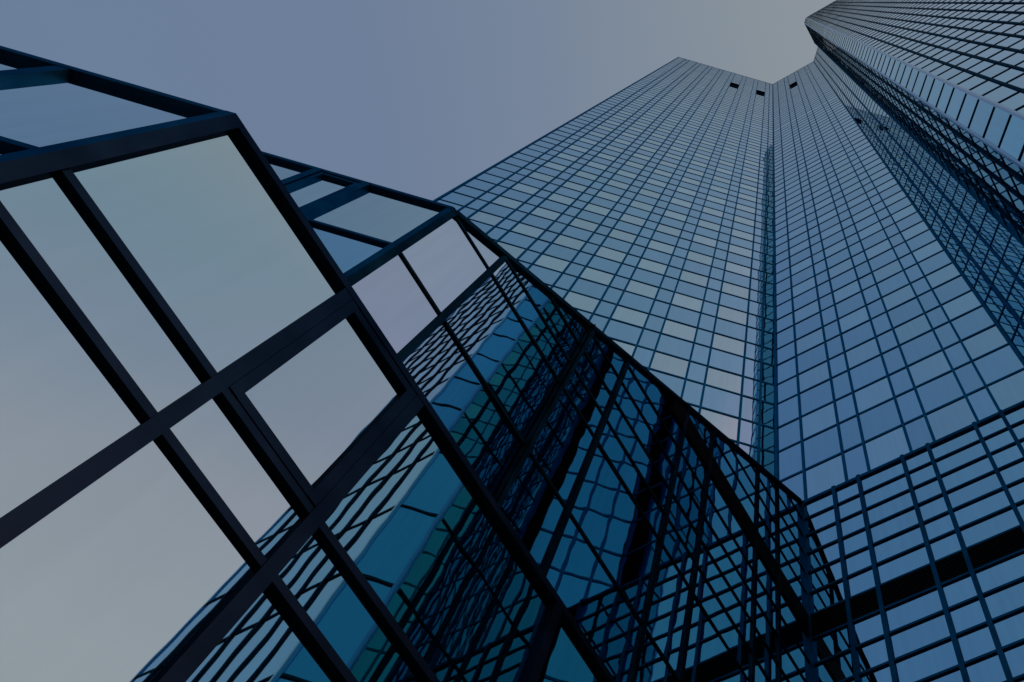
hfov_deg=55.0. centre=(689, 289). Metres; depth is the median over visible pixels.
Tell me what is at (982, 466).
window
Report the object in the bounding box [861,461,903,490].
window
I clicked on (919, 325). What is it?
window
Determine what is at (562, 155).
window
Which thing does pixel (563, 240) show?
window
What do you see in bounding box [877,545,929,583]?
window
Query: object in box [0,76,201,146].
window
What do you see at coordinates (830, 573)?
window
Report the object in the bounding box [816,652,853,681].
window
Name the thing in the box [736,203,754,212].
window
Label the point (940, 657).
window
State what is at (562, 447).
window
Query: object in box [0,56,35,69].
window
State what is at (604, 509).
window
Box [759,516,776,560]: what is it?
window
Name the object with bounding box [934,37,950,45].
window
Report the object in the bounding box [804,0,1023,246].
office tower
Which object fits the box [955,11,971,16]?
window
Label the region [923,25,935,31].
window
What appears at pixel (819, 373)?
window
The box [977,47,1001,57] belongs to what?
window
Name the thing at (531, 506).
window
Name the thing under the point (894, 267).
window
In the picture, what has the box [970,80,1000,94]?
window
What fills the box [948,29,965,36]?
window
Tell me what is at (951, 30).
window
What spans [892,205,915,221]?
window
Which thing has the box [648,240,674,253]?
window
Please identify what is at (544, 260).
window
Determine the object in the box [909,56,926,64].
window
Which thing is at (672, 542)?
window
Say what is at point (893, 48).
window
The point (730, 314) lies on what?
window
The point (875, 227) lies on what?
window
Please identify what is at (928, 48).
window
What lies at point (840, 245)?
window
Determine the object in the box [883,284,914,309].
window
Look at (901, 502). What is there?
window
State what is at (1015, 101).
window
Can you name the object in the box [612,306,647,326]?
window
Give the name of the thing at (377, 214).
window
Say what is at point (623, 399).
window
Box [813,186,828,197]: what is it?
window
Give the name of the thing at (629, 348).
window
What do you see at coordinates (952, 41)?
window
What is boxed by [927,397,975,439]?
window
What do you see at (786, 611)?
window
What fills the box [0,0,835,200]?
sky
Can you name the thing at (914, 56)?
window
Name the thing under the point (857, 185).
window
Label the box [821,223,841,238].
window
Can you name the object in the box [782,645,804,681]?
window
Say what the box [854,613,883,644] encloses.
window
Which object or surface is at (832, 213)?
window
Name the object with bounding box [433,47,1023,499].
office tower
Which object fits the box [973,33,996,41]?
window
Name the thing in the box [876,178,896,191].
window
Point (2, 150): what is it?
window
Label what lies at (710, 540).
window
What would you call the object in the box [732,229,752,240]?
window
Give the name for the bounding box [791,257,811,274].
window
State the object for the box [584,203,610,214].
window
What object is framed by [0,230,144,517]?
window
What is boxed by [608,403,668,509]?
window
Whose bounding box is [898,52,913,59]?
window
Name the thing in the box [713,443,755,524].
window
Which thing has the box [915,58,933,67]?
window
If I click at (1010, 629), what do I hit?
window
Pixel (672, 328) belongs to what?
window
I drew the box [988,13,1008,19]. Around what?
window
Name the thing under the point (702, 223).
window
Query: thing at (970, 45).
window
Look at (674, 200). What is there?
window
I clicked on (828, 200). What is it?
window
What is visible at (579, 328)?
window
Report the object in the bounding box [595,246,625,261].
window
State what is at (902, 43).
window
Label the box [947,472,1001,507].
window
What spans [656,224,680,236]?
window
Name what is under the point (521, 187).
window
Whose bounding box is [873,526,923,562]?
window
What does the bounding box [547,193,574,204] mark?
window
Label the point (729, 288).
window
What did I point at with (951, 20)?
window
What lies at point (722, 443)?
window
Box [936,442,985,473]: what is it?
window
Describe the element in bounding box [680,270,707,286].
window
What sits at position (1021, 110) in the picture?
window
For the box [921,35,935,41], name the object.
window
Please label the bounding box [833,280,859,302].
window
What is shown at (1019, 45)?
window
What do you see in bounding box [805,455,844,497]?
window
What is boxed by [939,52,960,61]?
window
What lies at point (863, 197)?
window
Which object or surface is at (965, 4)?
window
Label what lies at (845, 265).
window
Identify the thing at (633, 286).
window
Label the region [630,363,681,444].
window
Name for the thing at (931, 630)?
window
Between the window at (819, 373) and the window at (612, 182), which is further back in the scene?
the window at (612, 182)
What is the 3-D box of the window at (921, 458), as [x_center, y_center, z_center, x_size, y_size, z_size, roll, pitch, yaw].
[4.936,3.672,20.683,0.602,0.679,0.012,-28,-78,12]
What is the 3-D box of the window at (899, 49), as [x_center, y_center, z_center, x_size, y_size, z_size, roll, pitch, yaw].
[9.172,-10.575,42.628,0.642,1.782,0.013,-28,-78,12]
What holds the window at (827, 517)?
in the podium building
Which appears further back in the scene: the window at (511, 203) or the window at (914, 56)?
the window at (511, 203)
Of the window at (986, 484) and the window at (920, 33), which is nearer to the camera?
the window at (986, 484)
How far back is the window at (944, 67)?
31.28 m
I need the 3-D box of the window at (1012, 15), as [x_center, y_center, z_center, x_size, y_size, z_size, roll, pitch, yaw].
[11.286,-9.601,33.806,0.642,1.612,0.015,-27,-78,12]
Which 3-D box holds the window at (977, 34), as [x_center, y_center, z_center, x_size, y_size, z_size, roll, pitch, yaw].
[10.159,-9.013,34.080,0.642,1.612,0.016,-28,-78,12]
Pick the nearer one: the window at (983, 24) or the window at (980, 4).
the window at (983, 24)
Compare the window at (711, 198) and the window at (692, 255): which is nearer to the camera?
the window at (692, 255)
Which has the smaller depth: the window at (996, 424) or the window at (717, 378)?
the window at (996, 424)
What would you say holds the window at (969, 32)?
in the office tower at (940, 83)
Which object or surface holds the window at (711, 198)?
in the office tower at (805, 283)
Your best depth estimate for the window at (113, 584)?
4.05 m
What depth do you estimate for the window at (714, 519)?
15.41 m
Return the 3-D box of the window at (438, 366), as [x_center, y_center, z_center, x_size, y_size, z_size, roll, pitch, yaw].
[-2.271,1.267,9.476,0.025,1.782,1.702,-28,-78,12]
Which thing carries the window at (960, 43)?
in the office tower at (940, 83)
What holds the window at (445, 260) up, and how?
in the podium building
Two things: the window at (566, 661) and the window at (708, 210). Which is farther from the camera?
the window at (708, 210)
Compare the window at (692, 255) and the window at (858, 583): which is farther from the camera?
the window at (692, 255)
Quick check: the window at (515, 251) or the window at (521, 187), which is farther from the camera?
the window at (521, 187)
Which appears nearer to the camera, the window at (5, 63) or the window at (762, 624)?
the window at (5, 63)
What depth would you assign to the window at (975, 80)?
26.37 m
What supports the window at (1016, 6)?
in the office tower at (940, 83)
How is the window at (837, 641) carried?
in the podium building
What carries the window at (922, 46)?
in the office tower at (940, 83)
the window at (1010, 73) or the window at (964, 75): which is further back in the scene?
the window at (964, 75)
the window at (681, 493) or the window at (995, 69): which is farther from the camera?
the window at (995, 69)
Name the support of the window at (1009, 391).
in the office tower at (805, 283)
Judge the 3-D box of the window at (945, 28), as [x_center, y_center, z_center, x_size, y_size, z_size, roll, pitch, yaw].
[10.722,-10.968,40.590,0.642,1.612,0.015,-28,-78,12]
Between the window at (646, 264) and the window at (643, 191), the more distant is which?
the window at (643, 191)
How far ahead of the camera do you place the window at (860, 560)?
18.41 m
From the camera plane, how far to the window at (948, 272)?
33.20 m
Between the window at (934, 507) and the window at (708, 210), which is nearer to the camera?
the window at (934, 507)
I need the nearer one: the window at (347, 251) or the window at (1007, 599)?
the window at (347, 251)
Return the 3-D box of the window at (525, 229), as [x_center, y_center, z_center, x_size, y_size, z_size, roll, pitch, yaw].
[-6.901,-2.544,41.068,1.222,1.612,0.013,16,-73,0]
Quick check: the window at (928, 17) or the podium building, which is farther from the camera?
the window at (928, 17)
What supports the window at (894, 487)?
in the podium building
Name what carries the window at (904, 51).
in the office tower at (940, 83)
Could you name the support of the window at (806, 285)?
in the office tower at (805, 283)
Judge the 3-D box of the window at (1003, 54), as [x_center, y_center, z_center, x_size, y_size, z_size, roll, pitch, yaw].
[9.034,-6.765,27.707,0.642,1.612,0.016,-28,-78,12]
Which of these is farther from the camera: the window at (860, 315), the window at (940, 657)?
the window at (860, 315)
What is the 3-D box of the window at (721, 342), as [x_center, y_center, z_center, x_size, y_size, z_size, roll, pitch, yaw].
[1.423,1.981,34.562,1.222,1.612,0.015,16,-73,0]
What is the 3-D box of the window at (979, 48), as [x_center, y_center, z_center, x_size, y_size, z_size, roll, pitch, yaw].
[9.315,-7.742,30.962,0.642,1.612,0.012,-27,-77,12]
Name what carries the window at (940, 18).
in the office tower at (940, 83)
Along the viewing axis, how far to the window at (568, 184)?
50.84 m
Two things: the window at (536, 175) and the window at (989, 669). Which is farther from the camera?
the window at (536, 175)
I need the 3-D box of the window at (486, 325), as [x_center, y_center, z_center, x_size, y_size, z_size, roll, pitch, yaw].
[-2.122,0.752,11.193,0.015,1.798,1.702,-27,-77,12]
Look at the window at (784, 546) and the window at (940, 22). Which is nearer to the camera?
the window at (784, 546)
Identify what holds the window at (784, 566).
in the podium building
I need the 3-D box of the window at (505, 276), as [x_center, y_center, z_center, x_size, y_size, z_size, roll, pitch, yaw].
[-2.020,0.395,12.382,0.015,0.679,1.702,-27,-78,12]
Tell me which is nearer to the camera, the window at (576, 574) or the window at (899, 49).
the window at (576, 574)
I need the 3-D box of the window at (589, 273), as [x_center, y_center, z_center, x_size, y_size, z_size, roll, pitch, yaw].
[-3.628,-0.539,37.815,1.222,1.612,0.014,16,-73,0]
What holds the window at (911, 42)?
in the office tower at (940, 83)
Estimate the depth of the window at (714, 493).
16.09 m
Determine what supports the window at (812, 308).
in the office tower at (805, 283)
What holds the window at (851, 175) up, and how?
in the office tower at (805, 283)
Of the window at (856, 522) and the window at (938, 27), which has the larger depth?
the window at (938, 27)
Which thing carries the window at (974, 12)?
in the office tower at (940, 83)
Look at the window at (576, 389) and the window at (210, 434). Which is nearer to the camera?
the window at (210, 434)
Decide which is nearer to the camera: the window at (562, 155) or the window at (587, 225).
the window at (587, 225)
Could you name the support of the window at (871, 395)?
in the office tower at (805, 283)
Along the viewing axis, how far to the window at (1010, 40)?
29.24 m
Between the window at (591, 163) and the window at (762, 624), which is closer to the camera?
the window at (762, 624)
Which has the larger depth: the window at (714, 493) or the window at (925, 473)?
the window at (925, 473)
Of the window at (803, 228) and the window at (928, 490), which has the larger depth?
the window at (803, 228)
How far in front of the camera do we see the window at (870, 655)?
15.78 m
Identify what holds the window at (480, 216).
in the office tower at (805, 283)
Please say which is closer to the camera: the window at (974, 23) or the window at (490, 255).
the window at (490, 255)
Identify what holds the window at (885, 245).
in the office tower at (805, 283)
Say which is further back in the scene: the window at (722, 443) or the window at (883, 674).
the window at (722, 443)
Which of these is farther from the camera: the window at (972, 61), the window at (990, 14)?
the window at (990, 14)
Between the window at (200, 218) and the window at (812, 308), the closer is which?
the window at (200, 218)
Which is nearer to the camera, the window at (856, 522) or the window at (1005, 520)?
the window at (1005, 520)
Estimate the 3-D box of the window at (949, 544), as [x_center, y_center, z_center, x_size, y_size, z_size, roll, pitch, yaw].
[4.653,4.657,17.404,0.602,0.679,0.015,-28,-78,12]
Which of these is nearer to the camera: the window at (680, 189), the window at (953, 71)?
the window at (953, 71)
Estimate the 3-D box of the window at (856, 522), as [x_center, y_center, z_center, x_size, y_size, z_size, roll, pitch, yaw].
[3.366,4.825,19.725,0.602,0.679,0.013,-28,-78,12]
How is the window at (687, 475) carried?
in the podium building
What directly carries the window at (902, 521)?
in the podium building
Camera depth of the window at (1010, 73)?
24.61 m
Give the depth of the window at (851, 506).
20.38 m
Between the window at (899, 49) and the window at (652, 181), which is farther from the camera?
the window at (652, 181)
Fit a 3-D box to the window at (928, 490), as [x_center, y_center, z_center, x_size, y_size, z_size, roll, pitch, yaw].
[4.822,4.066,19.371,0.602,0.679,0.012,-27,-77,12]
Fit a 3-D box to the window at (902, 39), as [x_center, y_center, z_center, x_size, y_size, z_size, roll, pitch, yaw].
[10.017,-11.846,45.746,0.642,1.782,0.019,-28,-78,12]
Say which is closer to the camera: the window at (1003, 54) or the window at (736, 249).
the window at (1003, 54)
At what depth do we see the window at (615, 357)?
14.55 m
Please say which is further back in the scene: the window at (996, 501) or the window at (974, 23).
the window at (974, 23)
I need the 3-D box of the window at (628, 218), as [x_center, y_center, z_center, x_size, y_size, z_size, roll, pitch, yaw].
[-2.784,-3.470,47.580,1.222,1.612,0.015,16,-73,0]
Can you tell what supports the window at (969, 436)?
in the podium building
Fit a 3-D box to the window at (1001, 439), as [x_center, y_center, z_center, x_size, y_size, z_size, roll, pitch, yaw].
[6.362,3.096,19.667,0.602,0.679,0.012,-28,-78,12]
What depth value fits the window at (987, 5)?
40.26 m
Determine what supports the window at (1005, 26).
in the office tower at (940, 83)
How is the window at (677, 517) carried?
in the podium building
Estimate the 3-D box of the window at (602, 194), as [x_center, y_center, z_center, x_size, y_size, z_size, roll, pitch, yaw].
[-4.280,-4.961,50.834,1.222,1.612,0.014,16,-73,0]
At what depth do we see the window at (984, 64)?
27.86 m
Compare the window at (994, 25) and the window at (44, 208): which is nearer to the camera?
the window at (44, 208)
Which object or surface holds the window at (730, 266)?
in the office tower at (805, 283)
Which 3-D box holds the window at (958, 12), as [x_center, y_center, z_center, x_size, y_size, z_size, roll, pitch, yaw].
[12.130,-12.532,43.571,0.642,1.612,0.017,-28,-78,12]
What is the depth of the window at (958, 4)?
46.77 m
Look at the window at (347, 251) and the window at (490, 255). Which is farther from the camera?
the window at (490, 255)
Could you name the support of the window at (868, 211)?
in the office tower at (805, 283)
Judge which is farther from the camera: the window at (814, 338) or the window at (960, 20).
the window at (960, 20)
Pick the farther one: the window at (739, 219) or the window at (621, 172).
the window at (621, 172)
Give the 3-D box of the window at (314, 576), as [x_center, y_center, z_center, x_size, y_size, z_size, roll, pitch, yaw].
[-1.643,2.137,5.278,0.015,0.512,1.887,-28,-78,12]
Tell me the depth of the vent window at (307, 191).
11.05 m
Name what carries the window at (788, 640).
in the podium building
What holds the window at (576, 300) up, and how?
in the office tower at (805, 283)
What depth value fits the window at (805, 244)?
47.30 m
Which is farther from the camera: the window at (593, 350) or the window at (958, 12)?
the window at (958, 12)
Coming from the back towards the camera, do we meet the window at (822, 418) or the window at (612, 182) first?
the window at (612, 182)
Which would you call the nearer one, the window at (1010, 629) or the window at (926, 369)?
the window at (1010, 629)
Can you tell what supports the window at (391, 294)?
in the podium building
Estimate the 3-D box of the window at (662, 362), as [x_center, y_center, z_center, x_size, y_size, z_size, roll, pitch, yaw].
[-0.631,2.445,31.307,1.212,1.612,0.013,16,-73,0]
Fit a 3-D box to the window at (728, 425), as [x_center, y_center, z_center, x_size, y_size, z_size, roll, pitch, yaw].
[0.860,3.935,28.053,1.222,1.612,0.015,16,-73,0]
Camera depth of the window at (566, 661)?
7.08 m
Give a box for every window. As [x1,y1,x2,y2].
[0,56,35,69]
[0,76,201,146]
[0,147,14,154]
[0,174,205,412]
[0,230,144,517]
[0,437,255,681]
[72,132,339,372]
[170,396,303,557]
[186,587,338,681]
[228,300,416,506]
[267,159,306,179]
[279,531,424,681]
[285,172,358,208]
[307,189,441,241]
[311,224,385,272]
[325,410,550,681]
[352,255,438,353]
[402,217,487,312]
[403,323,522,496]
[446,276,557,439]
[461,222,501,266]
[470,211,502,225]
[492,196,522,208]
[493,262,568,377]
[497,241,524,257]
[501,454,564,567]
[510,262,578,358]
[512,183,538,193]
[512,223,543,237]
[529,171,553,181]
[531,207,560,219]
[532,391,593,504]
[534,254,568,271]
[538,616,603,681]
[543,161,566,170]
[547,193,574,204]
[547,517,640,681]
[553,234,584,249]
[553,298,587,341]
[557,153,578,160]
[562,181,586,191]
[564,291,598,311]
[565,371,602,433]
[569,218,598,231]
[572,446,658,619]
[575,170,597,179]
[576,353,610,411]
[580,267,613,284]
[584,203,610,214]
[585,337,617,392]
[586,161,607,169]
[594,333,624,374]
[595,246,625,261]
[596,191,620,201]
[600,423,663,534]
[607,179,628,188]
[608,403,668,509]
[609,229,636,242]
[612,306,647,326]
[612,339,634,355]
[616,170,636,178]
[616,385,672,485]
[620,213,645,225]
[623,368,677,464]
[626,280,657,297]
[630,200,653,210]
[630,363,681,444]
[636,634,677,681]
[638,258,666,273]
[639,189,660,198]
[646,178,666,186]
[647,548,689,674]
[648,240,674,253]
[650,352,688,377]
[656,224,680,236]
[662,319,695,340]
[664,210,686,220]
[664,521,693,585]
[669,497,697,557]
[671,197,691,207]
[672,293,702,311]
[674,475,700,531]
[676,186,695,195]
[678,455,703,507]
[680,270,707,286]
[682,435,706,485]
[684,599,747,681]
[687,251,712,264]
[693,234,716,246]
[695,569,750,679]
[698,219,719,230]
[699,544,751,647]
[701,408,737,439]
[702,206,722,216]
[702,520,752,618]
[705,498,752,592]
[706,195,725,204]
[706,367,741,393]
[708,476,753,568]
[712,334,744,355]
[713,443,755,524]
[715,434,755,505]
[717,305,746,324]
[722,282,748,298]
[726,262,750,276]
[729,244,751,256]
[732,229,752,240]
[734,215,753,225]
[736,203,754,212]
[756,605,776,658]
[756,631,777,681]
[757,579,776,631]
[758,555,776,605]
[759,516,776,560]
[779,497,802,548]
[780,515,803,567]
[780,532,804,587]
[780,551,805,608]
[781,593,808,658]
[781,618,809,681]
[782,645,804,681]
[787,199,802,211]
[787,211,804,224]
[788,224,806,238]
[790,240,808,255]
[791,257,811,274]
[792,277,814,296]
[794,300,818,322]
[796,328,823,353]
[799,361,828,391]
[802,403,835,438]
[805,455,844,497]
[805,493,832,516]
[806,508,834,533]
[808,524,836,550]
[809,542,839,569]
[810,561,841,590]
[811,581,844,612]
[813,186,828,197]
[814,626,850,660]
[815,197,832,209]
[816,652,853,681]
[818,209,836,223]
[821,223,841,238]
[824,239,846,256]
[828,258,852,277]
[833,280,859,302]
[838,496,861,518]
[839,171,855,183]
[839,306,868,331]
[840,512,864,535]
[843,182,860,194]
[843,530,867,554]
[845,548,870,574]
[846,338,879,367]
[847,193,867,207]
[848,568,874,596]
[852,206,873,222]
[854,377,892,412]
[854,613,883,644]
[857,638,887,671]
[858,222,881,238]
[860,665,891,681]
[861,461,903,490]
[864,158,881,169]
[864,476,908,506]
[865,239,891,258]
[865,426,909,469]
[867,491,912,523]
[870,168,888,180]
[870,508,917,542]
[873,260,901,281]
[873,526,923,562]
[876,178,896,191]
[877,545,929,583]
[881,45,892,51]
[883,191,905,205]
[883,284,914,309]
[885,46,897,52]
[885,589,942,630]
[889,48,902,54]
[890,613,949,657]
[892,38,904,44]
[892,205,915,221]
[893,50,907,57]
[894,314,930,343]
[895,640,957,681]
[898,39,910,45]
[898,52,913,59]
[901,41,915,47]
[901,221,928,239]
[903,54,919,61]
[905,31,917,37]
[905,449,930,470]
[907,42,921,49]
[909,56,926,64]
[909,351,950,385]
[909,464,935,485]
[910,32,922,38]
[912,44,928,51]
[913,240,942,261]
[914,479,941,502]
[915,33,929,39]
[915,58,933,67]
[917,24,930,30]
[918,46,934,53]
[919,16,930,21]
[919,496,947,520]
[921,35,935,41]
[922,61,941,71]
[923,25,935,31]
[924,47,942,55]
[924,513,953,539]
[926,263,959,287]
[927,36,942,43]
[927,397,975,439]
[928,26,942,32]
[930,17,942,22]
[930,64,950,74]
[930,532,960,559]
[931,428,978,458]
[932,50,951,58]
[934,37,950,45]
[935,27,949,33]
[936,18,950,23]
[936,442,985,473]
[938,67,961,79]
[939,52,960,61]
[940,39,959,47]
[941,457,993,489]
[942,18,956,24]
[942,28,957,34]
[942,291,980,319]
[942,575,976,606]
[943,10,955,15]
[944,3,956,8]
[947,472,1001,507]
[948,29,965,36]
[948,41,967,49]
[948,54,969,64]
[948,71,972,83]
[949,3,962,8]
[949,11,962,16]
[949,19,963,25]
[949,599,985,632]
[953,490,1009,526]
[955,3,969,8]
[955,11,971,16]
[956,20,973,26]
[957,30,975,38]
[957,42,978,51]
[957,57,981,68]
[957,625,995,661]
[958,75,986,89]
[960,508,1019,546]
[962,11,978,17]
[962,325,1007,358]
[963,3,977,8]
[964,21,981,27]
[965,32,985,39]
[965,654,1005,681]
[966,45,989,54]
[968,60,994,72]
[970,3,984,9]
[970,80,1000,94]
[971,12,988,18]
[972,21,992,28]
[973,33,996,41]
[975,552,1023,592]
[977,4,992,9]
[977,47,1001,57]
[978,416,1005,436]
[979,12,998,18]
[979,64,1009,76]
[981,22,1002,30]
[983,85,1017,101]
[984,34,1007,43]
[984,580,1023,617]
[985,4,1002,9]
[985,429,1013,451]
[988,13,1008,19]
[988,49,1015,60]
[988,370,1023,409]
[992,23,1015,31]
[992,444,1022,467]
[993,610,1023,646]
[994,68,1023,81]
[995,36,1022,46]
[996,4,1012,10]
[998,13,1019,20]
[999,460,1023,484]
[1000,52,1023,64]
[1000,92,1023,109]
[1003,24,1023,33]
[1003,643,1023,676]
[1004,4,1023,10]
[1008,74,1023,87]
[1010,14,1023,21]
[1010,39,1023,49]
[1016,107,1023,113]
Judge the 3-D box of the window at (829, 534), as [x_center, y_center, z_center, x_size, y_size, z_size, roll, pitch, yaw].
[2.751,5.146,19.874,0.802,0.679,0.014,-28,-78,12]
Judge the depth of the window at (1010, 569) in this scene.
15.93 m
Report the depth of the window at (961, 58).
31.14 m
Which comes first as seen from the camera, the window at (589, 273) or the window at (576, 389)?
the window at (576, 389)
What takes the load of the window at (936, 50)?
in the office tower at (940, 83)
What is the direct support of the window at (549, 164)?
in the office tower at (805, 283)
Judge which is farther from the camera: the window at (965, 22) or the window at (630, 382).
the window at (965, 22)
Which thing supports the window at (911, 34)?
in the office tower at (940, 83)
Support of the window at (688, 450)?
in the podium building
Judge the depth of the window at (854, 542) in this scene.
19.06 m
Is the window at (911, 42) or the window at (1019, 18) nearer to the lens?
the window at (1019, 18)
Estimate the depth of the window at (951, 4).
48.37 m
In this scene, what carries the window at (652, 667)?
in the podium building
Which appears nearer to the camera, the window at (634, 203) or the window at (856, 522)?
the window at (856, 522)
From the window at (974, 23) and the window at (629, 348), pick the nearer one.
the window at (629, 348)
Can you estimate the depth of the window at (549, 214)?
44.34 m
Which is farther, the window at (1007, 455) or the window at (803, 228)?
the window at (803, 228)
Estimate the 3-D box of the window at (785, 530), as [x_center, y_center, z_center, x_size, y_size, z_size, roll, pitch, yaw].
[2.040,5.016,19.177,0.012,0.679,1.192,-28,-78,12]
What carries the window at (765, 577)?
in the podium building
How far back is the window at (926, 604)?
16.26 m
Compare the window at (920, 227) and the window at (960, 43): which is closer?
the window at (960, 43)
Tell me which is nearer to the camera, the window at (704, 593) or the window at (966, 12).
the window at (704, 593)
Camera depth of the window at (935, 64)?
32.91 m
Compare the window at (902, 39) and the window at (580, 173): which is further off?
the window at (580, 173)
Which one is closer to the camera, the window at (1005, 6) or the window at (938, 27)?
the window at (1005, 6)
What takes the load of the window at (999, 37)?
in the office tower at (940, 83)
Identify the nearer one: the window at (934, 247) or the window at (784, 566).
the window at (784, 566)
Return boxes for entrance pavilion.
[0,46,615,681]
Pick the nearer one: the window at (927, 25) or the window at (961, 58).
the window at (961, 58)
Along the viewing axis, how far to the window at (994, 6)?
38.64 m
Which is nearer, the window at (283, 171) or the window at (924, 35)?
the window at (283, 171)
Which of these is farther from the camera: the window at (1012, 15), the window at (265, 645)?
the window at (1012, 15)
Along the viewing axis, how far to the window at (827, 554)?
19.21 m
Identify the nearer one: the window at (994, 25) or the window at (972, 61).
the window at (972, 61)
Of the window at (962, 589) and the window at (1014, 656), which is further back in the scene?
the window at (962, 589)
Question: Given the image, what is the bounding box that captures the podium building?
[262,151,1023,681]
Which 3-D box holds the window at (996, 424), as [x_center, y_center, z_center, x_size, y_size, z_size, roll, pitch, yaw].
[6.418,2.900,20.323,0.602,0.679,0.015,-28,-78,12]
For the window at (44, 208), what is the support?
in the entrance pavilion
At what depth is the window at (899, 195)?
46.22 m
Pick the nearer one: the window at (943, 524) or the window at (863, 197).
the window at (943, 524)
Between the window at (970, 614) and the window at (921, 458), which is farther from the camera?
the window at (921, 458)
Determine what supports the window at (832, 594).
in the podium building
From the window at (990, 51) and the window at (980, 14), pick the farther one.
the window at (980, 14)
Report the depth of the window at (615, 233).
44.34 m
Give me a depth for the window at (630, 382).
14.88 m
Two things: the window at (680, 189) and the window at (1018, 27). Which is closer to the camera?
the window at (1018, 27)
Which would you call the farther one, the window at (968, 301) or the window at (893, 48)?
the window at (893, 48)
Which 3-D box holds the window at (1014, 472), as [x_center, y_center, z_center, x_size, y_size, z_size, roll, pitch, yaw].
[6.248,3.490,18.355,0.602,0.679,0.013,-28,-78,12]
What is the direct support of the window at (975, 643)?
in the podium building
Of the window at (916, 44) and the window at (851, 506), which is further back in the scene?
the window at (916, 44)
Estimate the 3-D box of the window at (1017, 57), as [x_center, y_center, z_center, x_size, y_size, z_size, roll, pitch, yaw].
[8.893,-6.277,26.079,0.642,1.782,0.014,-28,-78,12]
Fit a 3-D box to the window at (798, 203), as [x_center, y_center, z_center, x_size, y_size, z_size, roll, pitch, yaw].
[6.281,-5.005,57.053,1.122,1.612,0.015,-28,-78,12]
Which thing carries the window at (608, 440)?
in the podium building
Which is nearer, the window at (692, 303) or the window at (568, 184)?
the window at (692, 303)
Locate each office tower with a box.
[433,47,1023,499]
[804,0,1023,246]
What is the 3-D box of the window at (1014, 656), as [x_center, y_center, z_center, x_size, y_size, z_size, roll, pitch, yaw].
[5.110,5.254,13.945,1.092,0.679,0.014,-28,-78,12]
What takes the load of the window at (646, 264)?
in the office tower at (805, 283)
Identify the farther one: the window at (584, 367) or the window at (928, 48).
the window at (928, 48)
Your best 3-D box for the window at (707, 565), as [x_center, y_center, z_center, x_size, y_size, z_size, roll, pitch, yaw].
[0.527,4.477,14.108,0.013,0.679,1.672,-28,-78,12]
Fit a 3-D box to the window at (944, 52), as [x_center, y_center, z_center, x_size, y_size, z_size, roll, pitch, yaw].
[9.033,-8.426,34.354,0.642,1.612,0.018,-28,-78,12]
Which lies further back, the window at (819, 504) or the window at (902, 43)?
the window at (902, 43)
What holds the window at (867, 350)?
in the office tower at (805, 283)
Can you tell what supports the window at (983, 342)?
in the office tower at (805, 283)
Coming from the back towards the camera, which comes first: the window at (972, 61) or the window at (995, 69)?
the window at (972, 61)
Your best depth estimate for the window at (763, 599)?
15.68 m
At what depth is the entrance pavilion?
5.11 m
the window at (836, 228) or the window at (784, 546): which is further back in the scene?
the window at (836, 228)
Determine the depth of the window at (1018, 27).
30.76 m
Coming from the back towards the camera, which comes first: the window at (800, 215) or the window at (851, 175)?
the window at (851, 175)
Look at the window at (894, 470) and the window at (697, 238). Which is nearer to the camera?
the window at (894, 470)
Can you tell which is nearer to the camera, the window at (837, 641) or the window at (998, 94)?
the window at (837, 641)
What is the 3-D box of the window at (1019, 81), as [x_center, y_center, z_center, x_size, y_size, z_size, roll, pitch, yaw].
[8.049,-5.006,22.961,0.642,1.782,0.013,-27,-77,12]
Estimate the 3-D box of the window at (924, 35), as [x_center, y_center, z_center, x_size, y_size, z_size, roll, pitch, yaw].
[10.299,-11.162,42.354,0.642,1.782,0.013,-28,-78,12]
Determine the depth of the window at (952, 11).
45.29 m
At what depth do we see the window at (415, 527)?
6.23 m
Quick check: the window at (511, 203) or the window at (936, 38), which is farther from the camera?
the window at (511, 203)
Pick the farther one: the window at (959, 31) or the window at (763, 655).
the window at (959, 31)
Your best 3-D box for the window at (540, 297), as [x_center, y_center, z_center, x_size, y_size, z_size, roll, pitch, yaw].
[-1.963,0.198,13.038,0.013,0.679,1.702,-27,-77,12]
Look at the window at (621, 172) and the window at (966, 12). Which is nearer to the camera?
the window at (966, 12)
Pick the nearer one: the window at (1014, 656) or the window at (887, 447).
the window at (1014, 656)
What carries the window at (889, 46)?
in the office tower at (940, 83)
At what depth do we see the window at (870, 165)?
56.01 m
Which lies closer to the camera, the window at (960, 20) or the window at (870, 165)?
the window at (960, 20)
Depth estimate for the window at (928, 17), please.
48.71 m
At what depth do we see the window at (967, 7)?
43.50 m
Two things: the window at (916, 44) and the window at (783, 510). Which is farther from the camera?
the window at (916, 44)
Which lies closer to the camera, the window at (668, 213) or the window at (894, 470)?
the window at (894, 470)
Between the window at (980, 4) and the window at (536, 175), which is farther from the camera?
the window at (536, 175)
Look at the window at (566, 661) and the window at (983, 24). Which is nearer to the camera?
the window at (566, 661)
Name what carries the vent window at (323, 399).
in the entrance pavilion
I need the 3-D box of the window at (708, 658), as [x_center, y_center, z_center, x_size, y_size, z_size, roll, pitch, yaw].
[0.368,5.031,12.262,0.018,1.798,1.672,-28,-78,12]
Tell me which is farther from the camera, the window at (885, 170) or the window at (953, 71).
the window at (885, 170)
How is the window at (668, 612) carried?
in the podium building

